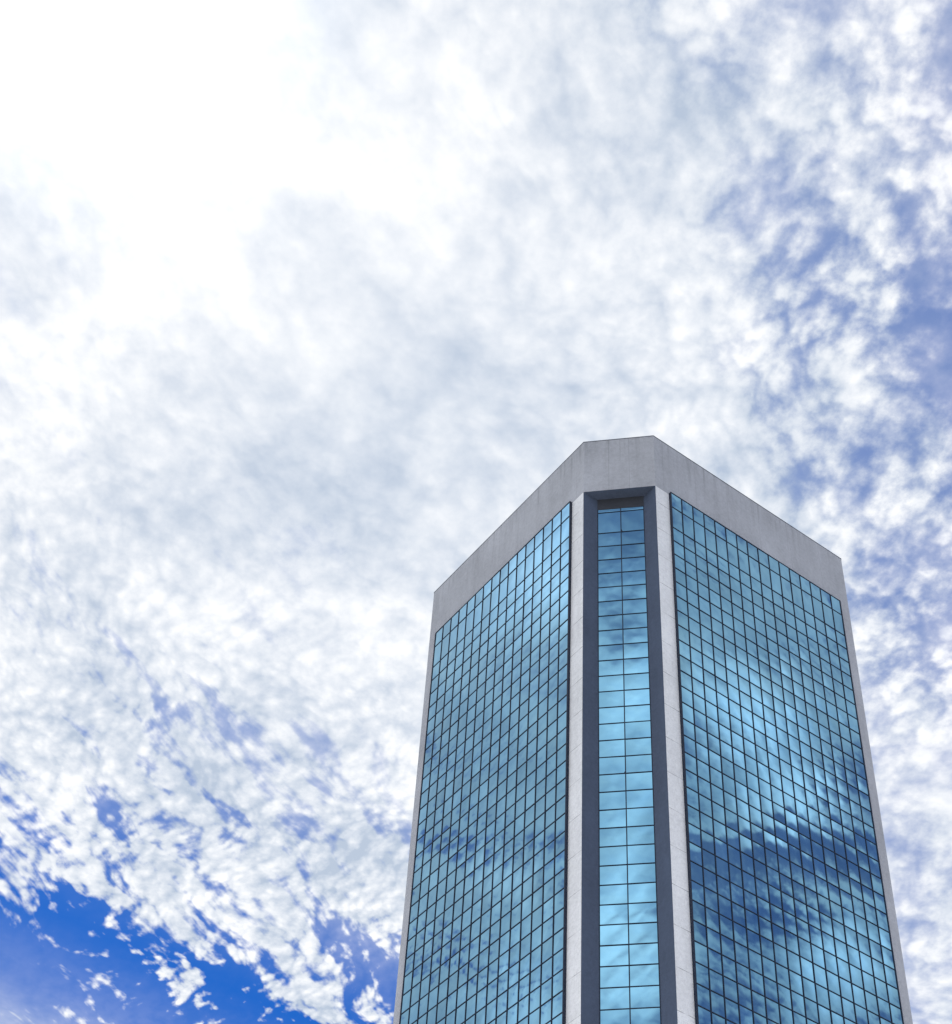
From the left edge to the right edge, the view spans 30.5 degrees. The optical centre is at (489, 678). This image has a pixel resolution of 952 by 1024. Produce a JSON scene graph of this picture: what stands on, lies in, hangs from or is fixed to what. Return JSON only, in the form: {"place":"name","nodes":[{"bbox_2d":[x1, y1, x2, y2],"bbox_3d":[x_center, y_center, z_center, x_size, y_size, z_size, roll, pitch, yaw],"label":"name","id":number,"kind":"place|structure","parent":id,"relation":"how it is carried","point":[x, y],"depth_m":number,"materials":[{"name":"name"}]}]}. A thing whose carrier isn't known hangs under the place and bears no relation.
{"place":"outdoors","nodes":[
{"label":"outdoors","id":0,"kind":"place"},
{"bbox_2d":[0,0,951,1023],"label":"sky","id":1,"kind":"structure","parent":0,"point":[302,302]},
{"bbox_2d":[393,435,912,1023],"bbox_3d":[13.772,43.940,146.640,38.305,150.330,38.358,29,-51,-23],"label":"office tower","id":2,"kind":"structure","parent":0,"point":[645,791],"depth_m":159.71,"materials":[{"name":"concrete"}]},
{"bbox_2d":[598,512,620,532],"bbox_3d":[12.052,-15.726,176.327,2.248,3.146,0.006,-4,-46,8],"label":"window pane","id":3,"kind":"structure","parent":2,"relation":"in","point":[607,522],"depth_m":176.32,"materials":[{"name":"blue glass"}]},
{"bbox_2d":[598,559,620,572],"bbox_3d":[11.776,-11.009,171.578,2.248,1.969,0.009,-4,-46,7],"label":"window pane","id":4,"kind":"structure","parent":2,"relation":"in","point":[604,566],"depth_m":171.61,"materials":[{"name":"blue glass"}]},
{"bbox_2d":[598,545,620,559],"bbox_3d":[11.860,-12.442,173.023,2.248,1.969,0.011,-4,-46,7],"label":"window pane","id":5,"kind":"structure","parent":2,"relation":"in","point":[608,552],"depth_m":173.04,"materials":[{"name":"blue glass"}]},
{"bbox_2d":[598,532,620,545],"bbox_3d":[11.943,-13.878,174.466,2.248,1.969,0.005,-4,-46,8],"label":"window pane","id":6,"kind":"structure","parent":2,"relation":"in","point":[606,539],"depth_m":174.48,"materials":[{"name":"blue glass"}]},
{"bbox_2d":[598,572,621,586],"bbox_3d":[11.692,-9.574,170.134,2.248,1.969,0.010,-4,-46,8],"label":"window pane","id":7,"kind":"structure","parent":2,"relation":"in","point":[611,579],"depth_m":170.15,"materials":[{"name":"blue glass"}]},
{"bbox_2d":[599,615,621,629],"bbox_3d":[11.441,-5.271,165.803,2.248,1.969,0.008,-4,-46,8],"label":"window pane","id":8,"kind":"structure","parent":2,"relation":"in","point":[605,622],"depth_m":165.80,"materials":[{"name":"blue glass"}]},
{"bbox_2d":[599,600,621,615],"bbox_3d":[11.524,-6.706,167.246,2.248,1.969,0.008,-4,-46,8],"label":"window pane","id":9,"kind":"structure","parent":2,"relation":"in","point":[611,607],"depth_m":167.27,"materials":[{"name":"blue glass"}]},
{"bbox_2d":[599,586,621,600],"bbox_3d":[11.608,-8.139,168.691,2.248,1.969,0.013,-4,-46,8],"label":"window pane","id":10,"kind":"structure","parent":2,"relation":"in","point":[608,593],"depth_m":168.70,"materials":[{"name":"blue glass"}]},
{"bbox_2d":[599,675,622,690],"bbox_3d":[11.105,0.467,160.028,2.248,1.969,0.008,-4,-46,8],"label":"window pane","id":11,"kind":"structure","parent":2,"relation":"in","point":[606,683],"depth_m":160.04,"materials":[{"name":"blue glass"}]},
{"bbox_2d":[599,660,622,675],"bbox_3d":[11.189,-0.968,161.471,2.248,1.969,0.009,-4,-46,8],"label":"window pane","id":12,"kind":"structure","parent":2,"relation":"in","point":[612,667],"depth_m":161.49,"materials":[{"name":"blue glass"}]},
{"bbox_2d":[599,644,622,659],"bbox_3d":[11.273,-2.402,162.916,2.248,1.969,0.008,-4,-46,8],"label":"window pane","id":13,"kind":"structure","parent":2,"relation":"in","point":[609,652],"depth_m":162.91,"materials":[{"name":"blue glass"}]},
{"bbox_2d":[599,630,622,644],"bbox_3d":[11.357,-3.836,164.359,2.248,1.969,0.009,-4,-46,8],"label":"window pane","id":14,"kind":"structure","parent":2,"relation":"in","point":[611,636],"depth_m":164.35,"materials":[{"name":"blue glass"}]},
{"bbox_2d":[599,723,623,739],"bbox_3d":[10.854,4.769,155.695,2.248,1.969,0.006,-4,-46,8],"label":"window pane","id":15,"kind":"structure","parent":2,"relation":"in","point":[606,731],"depth_m":155.72,"materials":[{"name":"blue glass"}]},
{"bbox_2d":[599,707,623,723],"bbox_3d":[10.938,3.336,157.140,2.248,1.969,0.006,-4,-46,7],"label":"window pane","id":16,"kind":"structure","parent":2,"relation":"in","point":[613,714],"depth_m":157.17,"materials":[{"name":"blue glass"}]},
{"bbox_2d":[599,691,623,706],"bbox_3d":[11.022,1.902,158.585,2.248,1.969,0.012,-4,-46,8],"label":"window pane","id":17,"kind":"structure","parent":2,"relation":"in","point":[613,698],"depth_m":158.60,"materials":[{"name":"blue glass"}]},
{"bbox_2d":[599,774,624,791],"bbox_3d":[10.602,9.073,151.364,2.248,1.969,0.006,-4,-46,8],"label":"window pane","id":18,"kind":"structure","parent":2,"relation":"in","point":[614,782],"depth_m":151.37,"materials":[{"name":"blue glass"}]},
{"bbox_2d":[599,756,624,773],"bbox_3d":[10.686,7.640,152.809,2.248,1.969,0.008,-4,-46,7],"label":"window pane","id":19,"kind":"structure","parent":2,"relation":"in","point":[610,765],"depth_m":152.82,"materials":[{"name":"blue glass"}]},
{"bbox_2d":[599,740,624,756],"bbox_3d":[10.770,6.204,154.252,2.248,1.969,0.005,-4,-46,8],"label":"window pane","id":20,"kind":"structure","parent":2,"relation":"in","point":[612,747],"depth_m":154.24,"materials":[{"name":"blue glass"}]},
{"bbox_2d":[599,791,625,809],"bbox_3d":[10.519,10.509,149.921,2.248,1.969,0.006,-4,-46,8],"label":"window pane","id":21,"kind":"structure","parent":2,"relation":"in","point":[607,800],"depth_m":149.92,"materials":[{"name":"blue glass"}]},
{"bbox_2d":[600,827,625,846],"bbox_3d":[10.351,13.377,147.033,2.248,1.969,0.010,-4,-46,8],"label":"window pane","id":22,"kind":"structure","parent":2,"relation":"in","point":[610,836],"depth_m":147.04,"materials":[{"name":"blue glass"}]},
{"bbox_2d":[600,809,625,827],"bbox_3d":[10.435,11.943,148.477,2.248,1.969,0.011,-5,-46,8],"label":"window pane","id":23,"kind":"structure","parent":2,"relation":"in","point":[608,818],"depth_m":148.48,"materials":[{"name":"blue glass"}]},
{"bbox_2d":[600,884,626,904],"bbox_3d":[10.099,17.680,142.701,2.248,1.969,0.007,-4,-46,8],"label":"window pane","id":24,"kind":"structure","parent":2,"relation":"in","point":[609,894],"depth_m":142.72,"materials":[{"name":"blue glass"}]},
{"bbox_2d":[600,865,626,884],"bbox_3d":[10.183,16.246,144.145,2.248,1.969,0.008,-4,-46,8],"label":"window pane","id":25,"kind":"structure","parent":2,"relation":"in","point":[617,874],"depth_m":144.16,"materials":[{"name":"blue glass"}]},
{"bbox_2d":[600,846,626,864],"bbox_3d":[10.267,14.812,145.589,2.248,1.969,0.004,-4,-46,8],"label":"window pane","id":26,"kind":"structure","parent":2,"relation":"in","point":[608,855],"depth_m":145.57,"materials":[{"name":"blue glass"}]},
{"bbox_2d":[600,924,627,944],"bbox_3d":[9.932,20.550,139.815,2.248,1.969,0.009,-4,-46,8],"label":"window pane","id":27,"kind":"structure","parent":2,"relation":"in","point":[609,934],"depth_m":139.82,"materials":[{"name":"blue glass"}]},
{"bbox_2d":[600,904,627,924],"bbox_3d":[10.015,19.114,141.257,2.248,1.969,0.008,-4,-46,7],"label":"window pane","id":28,"kind":"structure","parent":2,"relation":"in","point":[609,914],"depth_m":141.27,"materials":[{"name":"blue glass"}]},
{"bbox_2d":[600,987,628,1008],"bbox_3d":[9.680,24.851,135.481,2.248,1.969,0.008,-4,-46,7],"label":"window pane","id":29,"kind":"structure","parent":2,"relation":"in","point":[610,998],"depth_m":135.49,"materials":[{"name":"blue glass"}]},
{"bbox_2d":[600,966,628,987],"bbox_3d":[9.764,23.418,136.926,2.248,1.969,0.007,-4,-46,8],"label":"window pane","id":30,"kind":"structure","parent":2,"relation":"in","point":[617,976],"depth_m":136.92,"materials":[{"name":"blue glass"}]},
{"bbox_2d":[600,945,628,965],"bbox_3d":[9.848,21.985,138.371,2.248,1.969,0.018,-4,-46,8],"label":"window pane","id":31,"kind":"structure","parent":2,"relation":"in","point":[618,954],"depth_m":138.36,"materials":[{"name":"blue glass"}]},
{"bbox_2d":[600,1009,629,1023],"bbox_3d":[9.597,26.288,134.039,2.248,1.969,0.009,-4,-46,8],"label":"window pane","id":32,"kind":"structure","parent":2,"relation":"in","point":[621,1016],"depth_m":134.27,"materials":[{"name":"blue glass"}]},
{"bbox_2d":[621,510,643,530],"bbox_3d":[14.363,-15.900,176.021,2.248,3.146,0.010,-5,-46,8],"label":"window pane","id":33,"kind":"structure","parent":2,"relation":"in","point":[630,520],"depth_m":176.02,"materials":[{"name":"blue glass"}]},
{"bbox_2d":[622,530,643,543],"bbox_3d":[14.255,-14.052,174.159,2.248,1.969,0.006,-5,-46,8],"label":"window pane","id":34,"kind":"structure","parent":2,"relation":"in","point":[630,537],"depth_m":174.18,"materials":[{"name":"blue glass"}]},
{"bbox_2d":[622,557,644,571],"bbox_3d":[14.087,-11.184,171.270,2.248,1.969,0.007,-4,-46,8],"label":"window pane","id":35,"kind":"structure","parent":2,"relation":"in","point":[638,563],"depth_m":171.27,"materials":[{"name":"blue glass"}]},
{"bbox_2d":[622,543,644,557],"bbox_3d":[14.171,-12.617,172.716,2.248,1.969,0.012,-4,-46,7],"label":"window pane","id":36,"kind":"structure","parent":2,"relation":"in","point":[633,550],"depth_m":172.70,"materials":[{"name":"blue glass"}]},
{"bbox_2d":[622,571,645,584],"bbox_3d":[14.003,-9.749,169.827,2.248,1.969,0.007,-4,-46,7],"label":"window pane","id":37,"kind":"structure","parent":2,"relation":"in","point":[635,577],"depth_m":169.82,"materials":[{"name":"blue glass"}]},
{"bbox_2d":[623,584,645,598],"bbox_3d":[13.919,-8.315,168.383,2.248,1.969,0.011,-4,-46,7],"label":"window pane","id":38,"kind":"structure","parent":2,"relation":"in","point":[633,591],"depth_m":168.37,"materials":[{"name":"blue glass"}]},
{"bbox_2d":[623,613,646,628],"bbox_3d":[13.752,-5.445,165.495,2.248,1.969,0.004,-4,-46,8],"label":"window pane","id":39,"kind":"structure","parent":2,"relation":"in","point":[629,620],"depth_m":165.52,"materials":[{"name":"blue glass"}]},
{"bbox_2d":[623,599,646,613],"bbox_3d":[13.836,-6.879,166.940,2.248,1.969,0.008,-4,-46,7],"label":"window pane","id":40,"kind":"structure","parent":2,"relation":"in","point":[636,605],"depth_m":166.94,"materials":[{"name":"blue glass"}]},
{"bbox_2d":[623,628,647,642],"bbox_3d":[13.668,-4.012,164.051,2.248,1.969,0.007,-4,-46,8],"label":"window pane","id":41,"kind":"structure","parent":2,"relation":"in","point":[637,634],"depth_m":164.07,"materials":[{"name":"blue glass"}]},
{"bbox_2d":[624,642,647,657],"bbox_3d":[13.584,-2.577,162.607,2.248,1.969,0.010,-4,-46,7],"label":"window pane","id":42,"kind":"structure","parent":2,"relation":"in","point":[634,650],"depth_m":162.64,"materials":[{"name":"blue glass"}]},
{"bbox_2d":[624,673,648,689],"bbox_3d":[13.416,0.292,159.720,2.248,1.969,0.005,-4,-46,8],"label":"window pane","id":43,"kind":"structure","parent":2,"relation":"in","point":[631,681],"depth_m":159.72,"materials":[{"name":"blue glass"}]},
{"bbox_2d":[624,658,648,673],"bbox_3d":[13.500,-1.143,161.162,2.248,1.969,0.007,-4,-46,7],"label":"window pane","id":44,"kind":"structure","parent":2,"relation":"in","point":[638,665],"depth_m":161.17,"materials":[{"name":"blue glass"}]},
{"bbox_2d":[625,705,649,721],"bbox_3d":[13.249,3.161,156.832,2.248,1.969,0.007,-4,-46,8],"label":"window pane","id":45,"kind":"structure","parent":2,"relation":"in","point":[641,712],"depth_m":156.83,"materials":[{"name":"blue glass"}]},
{"bbox_2d":[625,689,649,705],"bbox_3d":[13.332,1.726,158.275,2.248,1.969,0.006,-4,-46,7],"label":"window pane","id":46,"kind":"structure","parent":2,"relation":"in","point":[641,696],"depth_m":158.29,"materials":[{"name":"blue glass"}]},
{"bbox_2d":[625,738,650,754],"bbox_3d":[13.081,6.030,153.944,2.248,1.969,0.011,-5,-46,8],"label":"window pane","id":47,"kind":"structure","parent":2,"relation":"in","point":[641,745],"depth_m":153.94,"materials":[{"name":"blue glass"}]},
{"bbox_2d":[625,721,650,737],"bbox_3d":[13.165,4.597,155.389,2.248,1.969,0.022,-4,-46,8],"label":"window pane","id":48,"kind":"structure","parent":2,"relation":"in","point":[632,729],"depth_m":155.38,"materials":[{"name":"blue glass"}]},
{"bbox_2d":[626,772,651,789],"bbox_3d":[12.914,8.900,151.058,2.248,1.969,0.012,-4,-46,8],"label":"window pane","id":49,"kind":"structure","parent":2,"relation":"in","point":[643,780],"depth_m":151.08,"materials":[{"name":"blue glass"}]},
{"bbox_2d":[626,755,651,772],"bbox_3d":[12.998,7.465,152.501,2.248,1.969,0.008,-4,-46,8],"label":"window pane","id":50,"kind":"structure","parent":2,"relation":"in","point":[639,763],"depth_m":152.48,"materials":[{"name":"blue glass"}]},
{"bbox_2d":[626,789,652,807],"bbox_3d":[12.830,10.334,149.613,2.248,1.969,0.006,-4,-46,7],"label":"window pane","id":51,"kind":"structure","parent":2,"relation":"in","point":[637,798],"depth_m":149.61,"materials":[{"name":"blue glass"}]},
{"bbox_2d":[627,826,653,844],"bbox_3d":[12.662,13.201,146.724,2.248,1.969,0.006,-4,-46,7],"label":"window pane","id":52,"kind":"structure","parent":2,"relation":"in","point":[641,834],"depth_m":146.75,"materials":[{"name":"blue glass"}]},
{"bbox_2d":[627,807,653,825],"bbox_3d":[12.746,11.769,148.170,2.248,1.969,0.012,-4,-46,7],"label":"window pane","id":53,"kind":"structure","parent":2,"relation":"in","point":[635,816],"depth_m":148.17,"materials":[{"name":"blue glass"}]},
{"bbox_2d":[628,844,654,863],"bbox_3d":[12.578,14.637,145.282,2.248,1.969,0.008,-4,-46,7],"label":"window pane","id":54,"kind":"structure","parent":2,"relation":"in","point":[636,853],"depth_m":145.29,"materials":[{"name":"blue glass"}]},
{"bbox_2d":[628,883,655,902],"bbox_3d":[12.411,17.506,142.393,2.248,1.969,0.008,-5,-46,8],"label":"window pane","id":55,"kind":"structure","parent":2,"relation":"in","point":[642,892],"depth_m":142.41,"materials":[{"name":"blue glass"}]},
{"bbox_2d":[628,863,655,882],"bbox_3d":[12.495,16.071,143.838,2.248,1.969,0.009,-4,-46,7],"label":"window pane","id":56,"kind":"structure","parent":2,"relation":"in","point":[637,873],"depth_m":143.84,"materials":[{"name":"blue glass"}]},
{"bbox_2d":[629,902,656,922],"bbox_3d":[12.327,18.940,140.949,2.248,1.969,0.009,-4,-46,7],"label":"window pane","id":57,"kind":"structure","parent":2,"relation":"in","point":[638,912],"depth_m":140.96,"materials":[{"name":"blue glass"}]},
{"bbox_2d":[629,943,657,964],"bbox_3d":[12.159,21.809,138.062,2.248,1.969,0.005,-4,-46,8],"label":"window pane","id":58,"kind":"structure","parent":2,"relation":"in","point":[639,953],"depth_m":138.06,"materials":[{"name":"blue glass"}]},
{"bbox_2d":[629,923,657,943],"bbox_3d":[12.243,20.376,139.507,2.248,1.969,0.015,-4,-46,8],"label":"window pane","id":59,"kind":"structure","parent":2,"relation":"in","point":[643,932],"depth_m":139.52,"materials":[{"name":"blue glass"}]},
{"bbox_2d":[630,964,658,985],"bbox_3d":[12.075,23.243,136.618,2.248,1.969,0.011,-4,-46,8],"label":"window pane","id":60,"kind":"structure","parent":2,"relation":"in","point":[640,975],"depth_m":136.62,"materials":[{"name":"blue glass"}]},
{"bbox_2d":[630,986,659,1007],"bbox_3d":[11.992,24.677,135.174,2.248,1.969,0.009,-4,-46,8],"label":"window pane","id":61,"kind":"structure","parent":2,"relation":"in","point":[644,996],"depth_m":135.16,"materials":[{"name":"blue glass"}]},
{"bbox_2d":[631,1008,659,1023],"bbox_3d":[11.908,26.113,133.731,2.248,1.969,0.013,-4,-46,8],"label":"window pane","id":62,"kind":"structure","parent":2,"relation":"in","point":[643,1015],"depth_m":133.91,"materials":[{"name":"blue glass"}]},
{"bbox_2d":[692,881,704,904],"bbox_3d":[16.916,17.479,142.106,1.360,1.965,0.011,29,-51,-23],"label":"window pane","id":63,"kind":"structure","parent":2,"relation":"in","point":[697,890],"depth_m":142.13,"materials":[{"name":"blue glass"}]},
{"bbox_2d":[693,901,705,924],"bbox_3d":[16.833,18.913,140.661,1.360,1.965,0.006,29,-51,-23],"label":"window pane","id":64,"kind":"structure","parent":2,"relation":"in","point":[698,909],"depth_m":140.68,"materials":[{"name":"blue glass"}]},
{"bbox_2d":[694,921,706,945],"bbox_3d":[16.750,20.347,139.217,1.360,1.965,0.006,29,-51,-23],"label":"window pane","id":65,"kind":"structure","parent":2,"relation":"in","point":[699,930],"depth_m":139.21,"materials":[{"name":"blue glass"}]},
{"bbox_2d":[695,942,707,966],"bbox_3d":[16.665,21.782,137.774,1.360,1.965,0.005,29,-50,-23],"label":"window pane","id":66,"kind":"structure","parent":2,"relation":"in","point":[701,956],"depth_m":137.79,"materials":[{"name":"blue glass"}]},
{"bbox_2d":[696,963,708,987],"bbox_3d":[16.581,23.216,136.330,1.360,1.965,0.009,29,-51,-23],"label":"window pane","id":67,"kind":"structure","parent":2,"relation":"in","point":[702,974],"depth_m":136.35,"materials":[{"name":"blue glass"}]},
{"bbox_2d":[697,984,710,1010],"bbox_3d":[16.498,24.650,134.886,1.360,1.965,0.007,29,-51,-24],"label":"window pane","id":68,"kind":"structure","parent":2,"relation":"in","point":[703,994],"depth_m":134.90,"materials":[{"name":"blue glass"}]},
{"bbox_2d":[698,1006,710,1023],"bbox_3d":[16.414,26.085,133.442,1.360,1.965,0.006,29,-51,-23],"label":"window pane","id":69,"kind":"structure","parent":2,"relation":"in","point":[704,1015],"depth_m":133.65,"materials":[{"name":"blue glass"}]},
{"bbox_2d":[705,888,717,911],"bbox_3d":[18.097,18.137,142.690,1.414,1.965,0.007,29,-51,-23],"label":"window pane","id":70,"kind":"structure","parent":2,"relation":"in","point":[711,898],"depth_m":142.72,"materials":[{"name":"blue glass"}]},
{"bbox_2d":[706,908,719,932],"bbox_3d":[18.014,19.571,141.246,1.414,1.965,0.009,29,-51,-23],"label":"window pane","id":71,"kind":"structure","parent":2,"relation":"in","point":[712,917],"depth_m":141.27,"materials":[{"name":"blue glass"}]},
{"bbox_2d":[707,928,720,952],"bbox_3d":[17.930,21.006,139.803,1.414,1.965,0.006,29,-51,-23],"label":"window pane","id":72,"kind":"structure","parent":2,"relation":"in","point":[713,937],"depth_m":139.82,"materials":[{"name":"blue glass"}]},
{"bbox_2d":[708,948,721,973],"bbox_3d":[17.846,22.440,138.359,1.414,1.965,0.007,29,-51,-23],"label":"window pane","id":73,"kind":"structure","parent":2,"relation":"in","point":[715,962],"depth_m":138.38,"materials":[{"name":"blue glass"}]},
{"bbox_2d":[710,970,723,995],"bbox_3d":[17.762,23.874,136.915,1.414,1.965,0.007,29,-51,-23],"label":"window pane","id":74,"kind":"structure","parent":2,"relation":"in","point":[716,980],"depth_m":136.92,"materials":[{"name":"blue glass"}]},
{"bbox_2d":[711,991,724,1017],"bbox_3d":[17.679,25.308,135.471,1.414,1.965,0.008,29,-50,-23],"label":"window pane","id":75,"kind":"structure","parent":2,"relation":"in","point":[718,1007],"depth_m":135.49,"materials":[{"name":"blue glass"}]},
{"bbox_2d":[719,895,731,918],"bbox_3d":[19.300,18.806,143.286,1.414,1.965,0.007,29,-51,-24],"label":"window pane","id":76,"kind":"structure","parent":2,"relation":"in","point":[724,904],"depth_m":143.32,"materials":[{"name":"blue glass"}]},
{"bbox_2d":[720,915,733,939],"bbox_3d":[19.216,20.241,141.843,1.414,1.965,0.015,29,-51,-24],"label":"window pane","id":77,"kind":"structure","parent":2,"relation":"in","point":[726,924],"depth_m":141.87,"materials":[{"name":"blue glass"}]},
{"bbox_2d":[721,935,734,959],"bbox_3d":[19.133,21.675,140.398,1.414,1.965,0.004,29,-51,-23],"label":"window pane","id":78,"kind":"structure","parent":2,"relation":"in","point":[727,944],"depth_m":140.41,"materials":[{"name":"blue glass"}]},
{"bbox_2d":[723,956,736,981],"bbox_3d":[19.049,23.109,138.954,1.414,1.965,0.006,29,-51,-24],"label":"window pane","id":79,"kind":"structure","parent":2,"relation":"in","point":[729,968],"depth_m":138.94,"materials":[{"name":"blue glass"}]},
{"bbox_2d":[724,977,737,1002],"bbox_3d":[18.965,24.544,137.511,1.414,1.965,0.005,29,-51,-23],"label":"window pane","id":80,"kind":"structure","parent":2,"relation":"in","point":[730,986],"depth_m":137.52,"materials":[{"name":"blue glass"}]},
{"bbox_2d":[725,998,739,1023],"bbox_3d":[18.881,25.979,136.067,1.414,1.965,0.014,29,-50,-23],"label":"window pane","id":81,"kind":"structure","parent":2,"relation":"in","point":[732,1010],"depth_m":136.09,"materials":[{"name":"blue glass"}]},
{"bbox_2d":[732,902,745,926],"bbox_3d":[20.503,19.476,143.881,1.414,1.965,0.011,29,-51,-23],"label":"window pane","id":82,"kind":"structure","parent":2,"relation":"in","point":[738,911],"depth_m":143.91,"materials":[{"name":"blue glass"}]},
{"bbox_2d":[734,922,746,946],"bbox_3d":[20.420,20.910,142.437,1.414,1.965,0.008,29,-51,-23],"label":"window pane","id":83,"kind":"structure","parent":2,"relation":"in","point":[739,931],"depth_m":142.44,"materials":[{"name":"blue glass"}]},
{"bbox_2d":[735,942,748,966],"bbox_3d":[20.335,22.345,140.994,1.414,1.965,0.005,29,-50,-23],"label":"window pane","id":84,"kind":"structure","parent":2,"relation":"in","point":[741,951],"depth_m":141.02,"materials":[{"name":"blue glass"}]},
{"bbox_2d":[737,963,750,988],"bbox_3d":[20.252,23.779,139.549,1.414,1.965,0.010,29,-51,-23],"label":"window pane","id":85,"kind":"structure","parent":2,"relation":"in","point":[743,974],"depth_m":139.55,"materials":[{"name":"blue glass"}]},
{"bbox_2d":[738,984,751,1009],"bbox_3d":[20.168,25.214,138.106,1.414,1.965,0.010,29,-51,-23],"label":"window pane","id":86,"kind":"structure","parent":2,"relation":"in","point":[745,1000],"depth_m":138.13,"materials":[{"name":"blue glass"}]},
{"bbox_2d":[740,1005,752,1023],"bbox_3d":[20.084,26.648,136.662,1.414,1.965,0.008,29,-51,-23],"label":"window pane","id":87,"kind":"structure","parent":2,"relation":"in","point":[746,1015],"depth_m":136.85,"materials":[{"name":"blue glass"}]},
{"bbox_2d":[747,929,760,953],"bbox_3d":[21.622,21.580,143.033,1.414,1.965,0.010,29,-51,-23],"label":"window pane","id":88,"kind":"structure","parent":2,"relation":"in","point":[753,938],"depth_m":143.04,"materials":[{"name":"blue glass"}]},
{"bbox_2d":[749,949,762,974],"bbox_3d":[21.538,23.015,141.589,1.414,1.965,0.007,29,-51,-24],"label":"window pane","id":89,"kind":"structure","parent":2,"relation":"in","point":[755,959],"depth_m":141.61,"materials":[{"name":"blue glass"}]},
{"bbox_2d":[750,970,764,995],"bbox_3d":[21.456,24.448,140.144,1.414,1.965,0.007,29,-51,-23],"label":"window pane","id":90,"kind":"structure","parent":2,"relation":"in","point":[756,979],"depth_m":140.17,"materials":[{"name":"blue glass"}]},
{"bbox_2d":[752,991,765,1016],"bbox_3d":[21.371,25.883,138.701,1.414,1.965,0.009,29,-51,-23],"label":"window pane","id":91,"kind":"structure","parent":2,"relation":"in","point":[759,1007],"depth_m":138.74,"materials":[{"name":"blue glass"}]},
{"bbox_2d":[761,936,774,960],"bbox_3d":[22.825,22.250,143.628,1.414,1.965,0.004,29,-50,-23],"label":"window pane","id":92,"kind":"structure","parent":2,"relation":"in","point":[767,946],"depth_m":143.65,"materials":[{"name":"blue glass"}]},
{"bbox_2d":[762,956,775,980],"bbox_3d":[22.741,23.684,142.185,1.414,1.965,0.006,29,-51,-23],"label":"window pane","id":93,"kind":"structure","parent":2,"relation":"in","point":[768,965],"depth_m":142.20,"materials":[{"name":"blue glass"}]},
{"bbox_2d":[764,977,777,1001],"bbox_3d":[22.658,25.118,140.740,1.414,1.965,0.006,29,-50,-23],"label":"window pane","id":94,"kind":"structure","parent":2,"relation":"in","point":[770,986],"depth_m":140.78,"materials":[{"name":"blue glass"}]},
{"bbox_2d":[766,998,779,1023],"bbox_3d":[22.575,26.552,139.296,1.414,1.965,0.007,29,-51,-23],"label":"window pane","id":95,"kind":"structure","parent":2,"relation":"in","point":[772,1007],"depth_m":139.35,"materials":[{"name":"blue glass"}]},
{"bbox_2d":[776,963,789,987],"bbox_3d":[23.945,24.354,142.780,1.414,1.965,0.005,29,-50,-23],"label":"window pane","id":96,"kind":"structure","parent":2,"relation":"in","point":[782,973],"depth_m":142.79,"materials":[{"name":"blue glass"}]},
{"bbox_2d":[778,984,791,1008],"bbox_3d":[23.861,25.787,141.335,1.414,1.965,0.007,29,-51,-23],"label":"window pane","id":97,"kind":"structure","parent":2,"relation":"in","point":[784,993],"depth_m":141.33,"materials":[{"name":"blue glass"}]},
{"bbox_2d":[780,1005,792,1023],"bbox_3d":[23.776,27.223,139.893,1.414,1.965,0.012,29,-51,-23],"label":"window pane","id":98,"kind":"structure","parent":2,"relation":"in","point":[786,1014],"depth_m":140.03,"materials":[{"name":"blue glass"}]},
{"bbox_2d":[789,970,802,994],"bbox_3d":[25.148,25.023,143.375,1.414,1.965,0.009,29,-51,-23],"label":"window pane","id":99,"kind":"structure","parent":2,"relation":"in","point":[796,980],"depth_m":143.39,"materials":[{"name":"blue glass"}]},
{"bbox_2d":[792,991,804,1015],"bbox_3d":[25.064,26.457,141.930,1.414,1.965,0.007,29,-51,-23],"label":"window pane","id":100,"kind":"structure","parent":2,"relation":"in","point":[798,1000],"depth_m":141.96,"materials":[{"name":"blue glass"}]},
{"bbox_2d":[805,998,818,1022],"bbox_3d":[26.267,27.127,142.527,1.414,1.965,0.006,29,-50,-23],"label":"window pane","id":101,"kind":"structure","parent":2,"relation":"in","point":[811,1007],"depth_m":142.55,"materials":[{"name":"blue glass"}]},
{"bbox_2d":[818,1005,831,1023],"bbox_3d":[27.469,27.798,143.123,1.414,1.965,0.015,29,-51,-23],"label":"window pane","id":102,"kind":"structure","parent":2,"relation":"in","point":[825,1016],"depth_m":143.25,"materials":[{"name":"blue glass"}]}
]}

